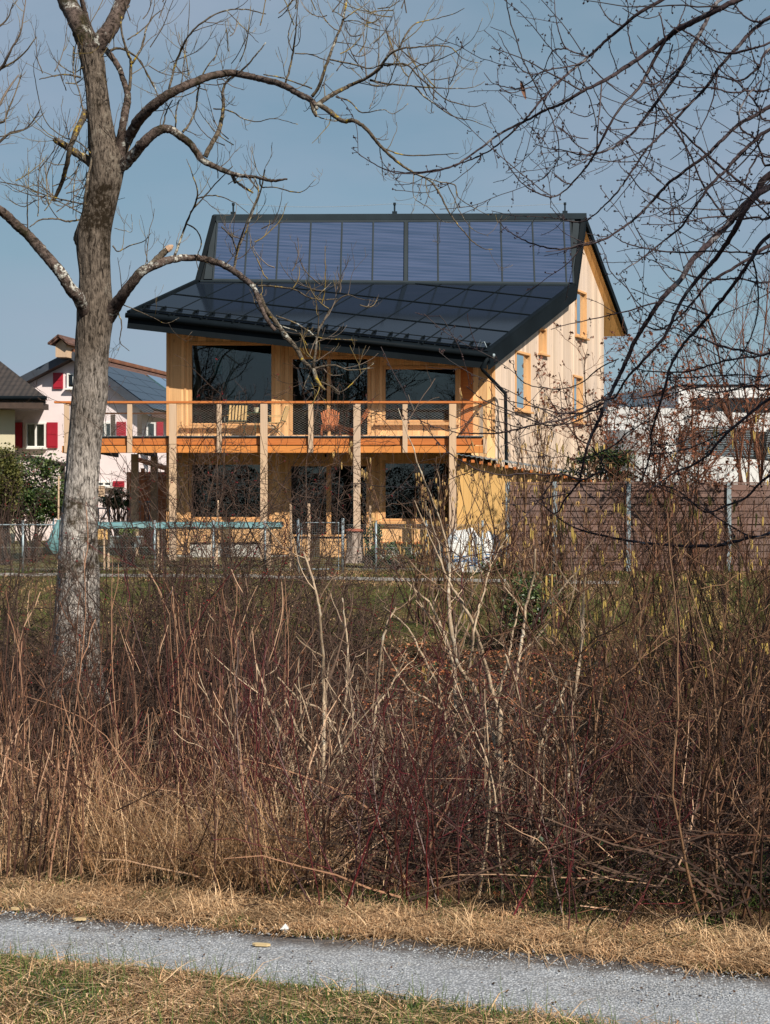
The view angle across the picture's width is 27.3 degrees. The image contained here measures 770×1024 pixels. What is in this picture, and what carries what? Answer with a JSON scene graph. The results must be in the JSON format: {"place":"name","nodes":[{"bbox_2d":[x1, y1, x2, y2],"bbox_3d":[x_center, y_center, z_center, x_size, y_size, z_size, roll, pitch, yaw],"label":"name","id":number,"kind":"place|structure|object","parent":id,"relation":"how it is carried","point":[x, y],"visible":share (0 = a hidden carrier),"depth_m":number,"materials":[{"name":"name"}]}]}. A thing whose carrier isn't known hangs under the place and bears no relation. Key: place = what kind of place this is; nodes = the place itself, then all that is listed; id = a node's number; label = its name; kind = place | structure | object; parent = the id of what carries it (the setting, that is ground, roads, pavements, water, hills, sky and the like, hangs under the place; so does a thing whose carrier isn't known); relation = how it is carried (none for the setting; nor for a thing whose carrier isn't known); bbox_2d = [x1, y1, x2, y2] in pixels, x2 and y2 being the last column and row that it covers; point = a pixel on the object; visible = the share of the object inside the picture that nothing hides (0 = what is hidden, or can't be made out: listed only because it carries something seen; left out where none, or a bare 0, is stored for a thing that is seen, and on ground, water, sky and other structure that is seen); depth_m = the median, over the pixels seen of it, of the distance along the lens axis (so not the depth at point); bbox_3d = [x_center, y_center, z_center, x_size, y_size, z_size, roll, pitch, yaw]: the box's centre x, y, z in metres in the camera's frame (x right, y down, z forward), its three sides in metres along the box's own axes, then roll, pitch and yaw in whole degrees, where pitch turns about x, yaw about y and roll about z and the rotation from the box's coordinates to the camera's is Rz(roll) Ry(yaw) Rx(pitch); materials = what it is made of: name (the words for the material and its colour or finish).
{"place":"outdoors","nodes":[
{"label":"outdoors","id":0,"kind":"place"},
{"bbox_2d":[0,931,758,1023],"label":"grass","id":1,"kind":"structure","parent":0,"point":[179,983],"depth_m":4.94,"materials":[{"name":"plant"}]},
{"bbox_2d":[0,901,769,1023],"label":"path","id":2,"kind":"structure","parent":0,"point":[463,978],"depth_m":5.69,"materials":[{"name":"grey gravel"}]},
{"bbox_2d":[0,684,769,954],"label":"grass","id":3,"kind":"structure","parent":0,"point":[153,855],"depth_m":7.07,"materials":[{"name":"plant"}]},
{"bbox_2d":[0,541,769,1023],"bbox_3d":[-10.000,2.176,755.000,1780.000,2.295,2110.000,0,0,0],"label":"ground","id":4,"kind":"structure","parent":0,"point":[386,643],"depth_m":26.39,"materials":[{"name":"brown plant"}]},
{"bbox_2d":[0,442,27,564],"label":"conifer bush","id":5,"kind":"object","parent":4,"relation":"on","point":[10,469],"visible":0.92,"depth_m":42.91,"materials":[{"name":"green plant"}]},
{"bbox_2d":[0,0,46,144],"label":"young bare tree","id":6,"kind":"object","parent":4,"relation":"on","point":[3,66],"visible":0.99,"depth_m":25.08,"materials":[{"name":"brown wood"}]},
{"bbox_2d":[0,361,48,542],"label":"cream house","id":7,"kind":"structure","parent":4,"relation":"on","point":[14,387],"depth_m":62.00,"materials":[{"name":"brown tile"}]},
{"bbox_2d":[0,448,65,561],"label":"evergreen bush","id":8,"kind":"object","parent":4,"relation":"on","point":[48,469],"visible":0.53,"depth_m":43.92,"materials":[{"name":"green plant"}]},
{"bbox_2d":[0,585,68,852],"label":"bare shrub","id":9,"kind":"object","parent":4,"relation":"on","point":[9,733],"visible":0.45,"depth_m":10.15,"materials":[{"name":"beige plant"}]},
{"bbox_2d":[0,452,98,736],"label":"hawthorn shrub","id":10,"kind":"object","parent":4,"relation":"on","point":[13,603],"visible":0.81,"depth_m":19.00,"materials":[{"name":"brown plant"}]},
{"bbox_2d":[0,502,102,881],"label":"bare shrub","id":11,"kind":"object","parent":4,"relation":"on","point":[37,792],"visible":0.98,"depth_m":7.06,"materials":[{"name":"beige plant"}]},
{"bbox_2d":[6,692,97,877],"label":"bare shrub","id":12,"kind":"object","parent":4,"relation":"on","point":[69,777],"visible":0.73,"depth_m":7.22,"materials":[{"name":"beige plant"}]},
{"bbox_2d":[0,613,144,764],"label":"hawthorn shrub","id":13,"kind":"object","parent":4,"relation":"on","point":[67,689],"visible":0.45,"depth_m":18.30,"materials":[{"name":"brown plant"}]},
{"bbox_2d":[0,450,151,717],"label":"hawthorn shrub","id":14,"kind":"object","parent":4,"relation":"on","point":[16,603],"visible":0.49,"depth_m":21.19,"materials":[{"name":"brown plant"}]},
{"bbox_2d":[15,334,165,540],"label":"pink house","id":15,"kind":"structure","parent":4,"relation":"on","point":[35,430],"depth_m":65.81,"materials":[{"name":"paint"}]},
{"bbox_2d":[15,422,57,448],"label":"window","id":16,"kind":"structure","parent":15,"relation":"in","point":[35,432],"depth_m":65.98,"materials":[{"name":"white paint"}]},
{"bbox_2d":[79,603,155,847],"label":"bare shrub","id":17,"kind":"object","parent":4,"relation":"on","point":[111,712],"visible":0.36,"depth_m":10.10,"materials":[{"name":"beige plant"}]},
{"bbox_2d":[0,495,271,784],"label":"hawthorn shrub","id":18,"kind":"object","parent":4,"relation":"on","point":[126,661],"visible":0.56,"depth_m":17.17,"materials":[{"name":"brown plant"}]},
{"bbox_2d":[62,588,209,852],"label":"bare shrub","id":19,"kind":"object","parent":4,"relation":"on","point":[120,686],"visible":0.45,"depth_m":10.04,"materials":[{"name":"beige plant"}]},
{"bbox_2d":[85,559,198,870],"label":"bare shrub","id":20,"kind":"object","parent":4,"relation":"on","point":[180,707],"visible":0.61,"depth_m":7.99,"materials":[{"name":"beige plant"}]},
{"bbox_2d":[127,458,165,546],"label":"garden shelter","id":21,"kind":"object","parent":4,"relation":"on","point":[160,493],"visible":0.27,"depth_m":57.30,"materials":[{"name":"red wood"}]},
{"bbox_2d":[44,639,270,846],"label":"dogwood shrub","id":22,"kind":"object","parent":4,"relation":"on","point":[210,678],"visible":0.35,"depth_m":8.15,"materials":[{"name":"brown plant"}]},
{"bbox_2d":[82,558,232,839],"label":"bare shrub","id":23,"kind":"object","parent":4,"relation":"on","point":[116,778],"visible":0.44,"depth_m":8.73,"materials":[{"name":"beige plant"}]},
{"bbox_2d":[112,554,232,820],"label":"bare shrub","id":24,"kind":"object","parent":4,"relation":"on","point":[144,678],"visible":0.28,"depth_m":9.28,"materials":[{"name":"beige plant"}]},
{"bbox_2d":[29,419,328,693],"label":"hawthorn shrub","id":25,"kind":"object","parent":4,"relation":"on","point":[102,619],"visible":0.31,"depth_m":22.15,"materials":[{"name":"brown plant"}]},
{"bbox_2d":[98,522,283,569],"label":"covered garden table","id":26,"kind":"object","parent":4,"relation":"on","point":[143,525],"visible":0.38,"depth_m":41.24,"materials":[{"name":"teal fabric"}]},
{"bbox_2d":[146,595,236,852],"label":"bare shrub","id":27,"kind":"object","parent":4,"relation":"on","point":[195,738],"visible":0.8,"depth_m":7.61,"materials":[{"name":"beige plant"}]},
{"bbox_2d":[24,341,361,713],"bbox_3d":[-2.204,0.305,20.887,3.837,5.500,5.296,0,0,-28],"label":"hawthorn shrub","id":28,"kind":"object","parent":4,"relation":"on","point":[153,525],"visible":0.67,"depth_m":20.77,"materials":[{"name":"brown plant"}]},
{"bbox_2d":[82,628,330,858],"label":"dogwood shrub","id":29,"kind":"object","parent":4,"relation":"on","point":[117,727],"visible":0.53,"depth_m":7.74,"materials":[{"name":"brown plant"}]},
{"bbox_2d":[45,468,384,807],"bbox_3d":[-1.538,1.336,16.441,3.169,3.637,5.111,0,0,-38],"label":"hawthorn shrub","id":30,"kind":"object","parent":4,"relation":"on","point":[172,624],"visible":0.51,"depth_m":16.66,"materials":[{"name":"brown plant"}]},
{"bbox_2d":[165,560,284,823],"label":"bare shrub","id":31,"kind":"object","parent":4,"relation":"on","point":[267,651],"visible":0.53,"depth_m":8.08,"materials":[{"name":"beige plant"}]},
{"bbox_2d":[0,382,450,720],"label":"hawthorn shrub","id":32,"kind":"object","parent":4,"relation":"on","point":[211,530],"visible":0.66,"depth_m":19.80,"materials":[{"name":"brown plant"}]},
{"bbox_2d":[177,554,281,849],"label":"bare shrub","id":33,"kind":"object","parent":4,"relation":"on","point":[219,723],"visible":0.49,"depth_m":7.86,"materials":[{"name":"beige plant"}]},
{"bbox_2d":[0,520,503,572],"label":"chain link fence","id":34,"kind":"object","parent":4,"relation":"on","point":[154,537],"visible":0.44,"depth_m":40.33,"materials":[{"name":"metal"}]},
{"bbox_2d":[0,0,509,703],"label":"ash tree","id":35,"kind":"object","parent":4,"relation":"on","point":[110,158],"visible":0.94,"depth_m":21.77,"materials":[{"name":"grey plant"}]},
{"bbox_2d":[225,574,298,843],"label":"bare shrub","id":36,"kind":"object","parent":4,"relation":"on","point":[257,673],"visible":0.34,"depth_m":8.87,"materials":[{"name":"beige plant"}]},
{"bbox_2d":[117,489,413,790],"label":"hawthorn shrub","id":37,"kind":"object","parent":4,"relation":"on","point":[316,634],"visible":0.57,"depth_m":16.82,"materials":[{"name":"brown plant"}]},
{"bbox_2d":[60,490,494,894],"bbox_3d":[-0.477,0.818,6.902,1.633,1.823,1.227,0,0,29],"label":"dogwood shrub","id":38,"kind":"object","parent":4,"relation":"on","point":[230,741],"visible":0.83,"depth_m":7.02,"materials":[{"name":"brown plant"}]},
{"bbox_2d":[163,589,393,873],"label":"bare shrub","id":39,"kind":"object","parent":4,"relation":"on","point":[235,745],"visible":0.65,"depth_m":7.32,"materials":[{"name":"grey plant"}]},
{"bbox_2d":[104,333,453,702],"bbox_3d":[-1.585,0.131,20.923,4.151,5.236,5.866,0,0,14],"label":"hawthorn shrub","id":40,"kind":"object","parent":4,"relation":"on","point":[279,533],"visible":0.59,"depth_m":21.37,"materials":[{"name":"brown plant"}]},
{"bbox_2d":[200,606,362,896],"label":"bare shrub","id":41,"kind":"object","parent":4,"relation":"on","point":[245,801],"visible":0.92,"depth_m":6.73,"materials":[{"name":"beige plant"}]},
{"bbox_2d":[199,432,410,686],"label":"hawthorn shrub","id":42,"kind":"object","parent":4,"relation":"on","point":[345,571],"visible":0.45,"depth_m":23.04,"materials":[{"name":"brown plant"}]},
{"bbox_2d":[247,555,363,833],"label":"bare shrub","id":43,"kind":"object","parent":4,"relation":"on","point":[310,735],"visible":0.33,"depth_m":8.94,"materials":[{"name":"beige plant"}]},
{"bbox_2d":[54,202,627,559],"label":"timber house","id":44,"kind":"structure","parent":4,"relation":"on","point":[406,270],"depth_m":47.60,"materials":[{"name":"beige wood"}]},
{"bbox_2d":[181,461,270,521],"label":"window","id":45,"kind":"structure","parent":44,"relation":"in","point":[256,464],"depth_m":46.89,"materials":[{"name":"black glass"}]},
{"bbox_2d":[181,342,274,427],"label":"window","id":46,"kind":"structure","parent":44,"relation":"in","point":[250,364],"depth_m":47.60,"materials":[{"name":"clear glass"}]},
{"bbox_2d":[288,463,369,538],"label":"sliding door","id":47,"kind":"structure","parent":44,"relation":"in","point":[343,471],"depth_m":47.60,"materials":[{"name":"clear glass"}]},
{"bbox_2d":[290,356,370,435],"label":"sliding door","id":48,"kind":"structure","parent":44,"relation":"in","point":[363,382],"depth_m":47.60,"materials":[{"name":"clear glass"}]},
{"bbox_2d":[377,460,448,523],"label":"window","id":49,"kind":"structure","parent":44,"relation":"in","point":[398,474],"depth_m":47.60,"materials":[{"name":"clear glass"}]},
{"bbox_2d":[375,366,459,424],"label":"window","id":50,"kind":"structure","parent":44,"relation":"in","point":[445,386],"depth_m":47.60,"materials":[{"name":"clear glass"}]},
{"bbox_2d":[515,350,533,413],"bbox_3d":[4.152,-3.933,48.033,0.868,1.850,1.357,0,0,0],"label":"side window","id":51,"kind":"structure","parent":44,"relation":"in","point":[522,359],"depth_m":48.26,"materials":[{"name":"blue glass"}]},
{"bbox_2d":[271,502,433,722],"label":"hawthorn shrub","id":52,"kind":"object","parent":4,"relation":"on","point":[362,656],"visible":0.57,"depth_m":19.97,"materials":[{"name":"brown plant"}]},
{"bbox_2d":[199,614,523,909],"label":"dogwood shrub","id":53,"kind":"object","parent":4,"relation":"on","point":[357,838],"visible":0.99,"depth_m":6.51,"materials":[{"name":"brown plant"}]},
{"bbox_2d":[323,690,427,886],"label":"bare shrub","id":54,"kind":"object","parent":4,"relation":"on","point":[340,823],"visible":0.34,"depth_m":7.60,"materials":[{"name":"brown plant"}]},
{"bbox_2d":[0,526,769,962],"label":"brushwood","id":55,"kind":"object","parent":4,"relation":"on","point":[690,834],"visible":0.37,"depth_m":7.24,"materials":[{"name":"beige plant"}]},
{"bbox_2d":[0,858,769,983],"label":"grass","id":56,"kind":"structure","parent":4,"relation":"on","point":[746,958],"depth_m":6.30,"materials":[{"name":"plant"}]},
{"bbox_2d":[0,641,769,911],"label":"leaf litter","id":57,"kind":"object","parent":4,"relation":"on","point":[464,668],"visible":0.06,"depth_m":21.42,"materials":[{"name":"brown plant"}]},
{"bbox_2d":[0,568,769,661],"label":"grass","id":58,"kind":"structure","parent":4,"relation":"on","point":[378,574],"depth_m":34.27,"materials":[{"name":"plant"}]},
{"bbox_2d":[323,652,503,898],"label":"bare shrub","id":59,"kind":"object","parent":4,"relation":"on","point":[476,792],"visible":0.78,"depth_m":7.23,"materials":[{"name":"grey plant"}]},
{"bbox_2d":[205,366,629,896],"bbox_3d":[0.206,0.695,8.585,2.305,3.096,1.714,0,0,0],"label":"forking shrub","id":60,"kind":"object","parent":4,"relation":"on","point":[480,650],"visible":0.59,"depth_m":8.47,"materials":[{"name":"brown plant"}]},
{"bbox_2d":[353,457,501,624],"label":"hazel shrub","id":61,"kind":"object","parent":4,"relation":"on","point":[418,576],"visible":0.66,"depth_m":30.06,"materials":[{"name":"brown plant"}]},
{"bbox_2d":[332,440,524,662],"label":"hazel shrub","id":62,"kind":"object","parent":4,"relation":"on","point":[428,546],"visible":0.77,"depth_m":25.46,"materials":[{"name":"brown plant"}]},
{"bbox_2d":[310,524,547,910],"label":"dogwood shrub","id":63,"kind":"object","parent":4,"relation":"on","point":[429,824],"visible":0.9,"depth_m":6.53,"materials":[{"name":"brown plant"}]},
{"bbox_2d":[314,599,583,894],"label":"dogwood shrub","id":64,"kind":"object","parent":4,"relation":"on","point":[463,778],"visible":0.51,"depth_m":8.04,"materials":[{"name":"brown plant"}]},
{"bbox_2d":[389,588,559,897],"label":"bare shrub","id":65,"kind":"object","parent":4,"relation":"on","point":[498,809],"visible":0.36,"depth_m":8.23,"materials":[{"name":"brown plant"}]},
{"bbox_2d":[447,452,593,556],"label":"garden shed","id":66,"kind":"structure","parent":4,"relation":"on","point":[468,498],"depth_m":44.50,"materials":[{"name":"yellow painted wood"},{"name":"clay tile"}]},
{"bbox_2d":[418,388,642,650],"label":"hazel shrub","id":67,"kind":"object","parent":4,"relation":"on","point":[523,496],"visible":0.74,"depth_m":27.45,"materials":[{"name":"brown plant"}]},
{"bbox_2d":[492,566,571,651],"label":"ivy bush","id":68,"kind":"object","parent":4,"relation":"on","point":[537,596],"visible":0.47,"depth_m":26.84,"materials":[{"name":"green plant"}]},
{"bbox_2d":[450,639,614,903],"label":"bare shrub","id":69,"kind":"object","parent":4,"relation":"on","point":[531,843],"visible":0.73,"depth_m":6.87,"materials":[{"name":"brown plant"}]},
{"bbox_2d":[367,648,698,929],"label":"dogwood shrub","id":70,"kind":"object","parent":4,"relation":"on","point":[542,862],"visible":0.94,"depth_m":6.40,"materials":[{"name":"red plant"}]},
{"bbox_2d":[316,0,769,564],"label":"crab apple tree","id":71,"kind":"object","parent":4,"relation":"on","point":[738,216],"visible":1,"depth_m":9.20,"materials":[{"name":"brown plant"}]},
{"bbox_2d":[419,593,666,898],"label":"dogwood shrub","id":72,"kind":"object","parent":4,"relation":"on","point":[507,837],"visible":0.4,"depth_m":7.77,"materials":[{"name":"brown plant"}]},
{"bbox_2d":[449,375,650,629],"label":"hazel shrub","id":73,"kind":"object","parent":4,"relation":"on","point":[540,437],"visible":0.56,"depth_m":29.95,"materials":[{"name":"brown plant"}]},
{"bbox_2d":[388,685,724,894],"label":"bare shrub","id":74,"kind":"object","parent":4,"relation":"on","point":[542,865],"visible":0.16,"depth_m":8.43,"materials":[{"name":"brown plant"}]},
{"bbox_2d":[392,472,750,903],"bbox_3d":[0.836,0.827,7.073,1.611,2.002,1.797,0,0,0],"label":"bare shrub","id":75,"kind":"object","parent":4,"relation":"on","point":[592,779],"visible":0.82,"depth_m":6.80,"materials":[{"name":"brown plant"}]},
{"bbox_2d":[436,409,726,833],"bbox_3d":[1.984,1.105,12.579,2.956,4.012,1.794,0,0,-22],"label":"hazel shrub","id":76,"kind":"object","parent":4,"relation":"on","point":[546,619],"visible":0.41,"depth_m":12.39,"materials":[{"name":"brown plant"}]},
{"bbox_2d":[406,520,766,875],"bbox_3d":[1.363,1.547,10.052,2.320,2.995,1.540,0,0,18],"label":"hazel shrub","id":77,"kind":"object","parent":4,"relation":"on","point":[545,646],"visible":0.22,"depth_m":9.90,"materials":[{"name":"brown plant"}]},
{"bbox_2d":[407,484,769,932],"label":"bare shrub","id":78,"kind":"object","parent":4,"relation":"on","point":[716,819],"visible":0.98,"depth_m":6.22,"materials":[{"name":"brown plant"}]},
{"bbox_2d":[559,443,649,481],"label":"evergreen bush","id":79,"kind":"object","parent":4,"relation":"on","point":[622,461],"visible":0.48,"depth_m":42.39,"materials":[{"name":"green plant"}]},
{"bbox_2d":[458,417,769,889],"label":"hazel shrub","id":80,"kind":"object","parent":4,"relation":"on","point":[656,623],"visible":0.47,"depth_m":9.31,"materials":[{"name":"brown plant"}]},
{"bbox_2d":[539,534,696,891],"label":"bare shrub","id":81,"kind":"object","parent":4,"relation":"on","point":[572,747],"visible":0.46,"depth_m":8.06,"materials":[{"name":"brown plant"}]},
{"bbox_2d":[505,482,769,570],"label":"plank fence","id":82,"kind":"object","parent":4,"relation":"on","point":[738,487],"visible":0.41,"depth_m":41.00,"materials":[{"name":"brown wood"}]},
{"bbox_2d":[509,366,768,825],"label":"hazel shrub","id":83,"kind":"object","parent":4,"relation":"on","point":[747,477],"visible":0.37,"depth_m":15.08,"materials":[{"name":"brown plant"}]},
{"bbox_2d":[529,322,750,481],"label":"clematis covered tree","id":84,"kind":"object","parent":4,"relation":"on","point":[611,417],"visible":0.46,"depth_m":45.85,"materials":[{"name":"brown plant"}]},
{"bbox_2d":[511,456,769,865],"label":"hazel shrub","id":85,"kind":"object","parent":4,"relation":"on","point":[621,509],"visible":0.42,"depth_m":10.35,"materials":[{"name":"brown plant"}]},
{"bbox_2d":[524,533,769,881],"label":"hazel shrub","id":86,"kind":"object","parent":4,"relation":"on","point":[669,626],"visible":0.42,"depth_m":8.48,"materials":[{"name":"brown plant"}]},
{"bbox_2d":[552,617,743,902],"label":"bare shrub","id":87,"kind":"object","parent":4,"relation":"on","point":[667,766],"visible":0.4,"depth_m":7.43,"materials":[{"name":"brown plant"}]},
{"bbox_2d":[533,488,769,862],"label":"hazel shrub","id":88,"kind":"object","parent":4,"relation":"on","point":[763,518],"visible":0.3,"depth_m":12.96,"materials":[{"name":"brown plant"}]},
{"bbox_2d":[573,416,729,643],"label":"bare shrub","id":89,"kind":"object","parent":4,"relation":"on","point":[628,547],"visible":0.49,"depth_m":27.04,"materials":[{"name":"brown plant"}]},
{"bbox_2d":[536,485,769,844],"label":"hazel shrub","id":90,"kind":"object","parent":4,"relation":"on","point":[738,518],"visible":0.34,"depth_m":12.06,"materials":[{"name":"brown plant"}]},
{"bbox_2d":[557,531,767,899],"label":"dogwood shrub","id":91,"kind":"object","parent":4,"relation":"on","point":[679,654],"visible":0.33,"depth_m":7.86,"materials":[{"name":"red plant"}]},
{"bbox_2d":[572,316,769,570],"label":"clematis covered tree","id":92,"kind":"object","parent":4,"relation":"on","point":[669,470],"visible":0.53,"depth_m":40.27,"materials":[{"name":"brown bark"},{"name":"dry clematis vine and seed heads"}]},
{"bbox_2d":[584,401,769,842],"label":"hazel shrub","id":93,"kind":"object","parent":4,"relation":"on","point":[731,434],"visible":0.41,"depth_m":14.13,"materials":[{"name":"brown plant"}]},
{"bbox_2d":[594,309,769,571],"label":"clematis covered tree","id":94,"kind":"object","parent":4,"relation":"on","point":[693,449],"visible":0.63,"depth_m":40.37,"materials":[{"name":"brown bark"},{"name":"dry clematis vine and seed heads"}]},
{"bbox_2d":[602,525,769,899],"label":"bare shrub","id":95,"kind":"object","parent":4,"relation":"on","point":[730,705],"visible":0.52,"depth_m":7.12,"materials":[{"name":"brown plant"}]},
{"bbox_2d":[604,384,769,481],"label":"white modern house","id":96,"kind":"structure","parent":4,"relation":"on","point":[753,471],"depth_m":69.64,"materials":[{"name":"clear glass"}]},
{"bbox_2d":[608,534,769,867],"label":"bare shrub","id":97,"kind":"object","parent":4,"relation":"on","point":[690,611],"visible":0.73,"depth_m":7.00,"materials":[{"name":"brown plant"}]},
{"bbox_2d":[624,608,769,894],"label":"bare shrub","id":98,"kind":"object","parent":4,"relation":"on","point":[757,669],"visible":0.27,"depth_m":7.61,"materials":[{"name":"brown plant"}]},
{"bbox_2d":[635,417,769,892],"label":"hazel shrub","id":99,"kind":"object","parent":4,"relation":"on","point":[708,610],"visible":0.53,"depth_m":9.97,"materials":[{"name":"brown plant"}]},
{"bbox_2d":[641,187,769,481],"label":"weeping tree","id":100,"kind":"object","parent":4,"relation":"on","point":[761,469],"visible":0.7,"depth_m":50.16,"materials":[{"name":"brown plant"}]},
{"bbox_2d":[0,0,769,395],"label":"sky","id":101,"kind":"structure","parent":0,"point":[35,308],"materials":[{"name":"blue"}]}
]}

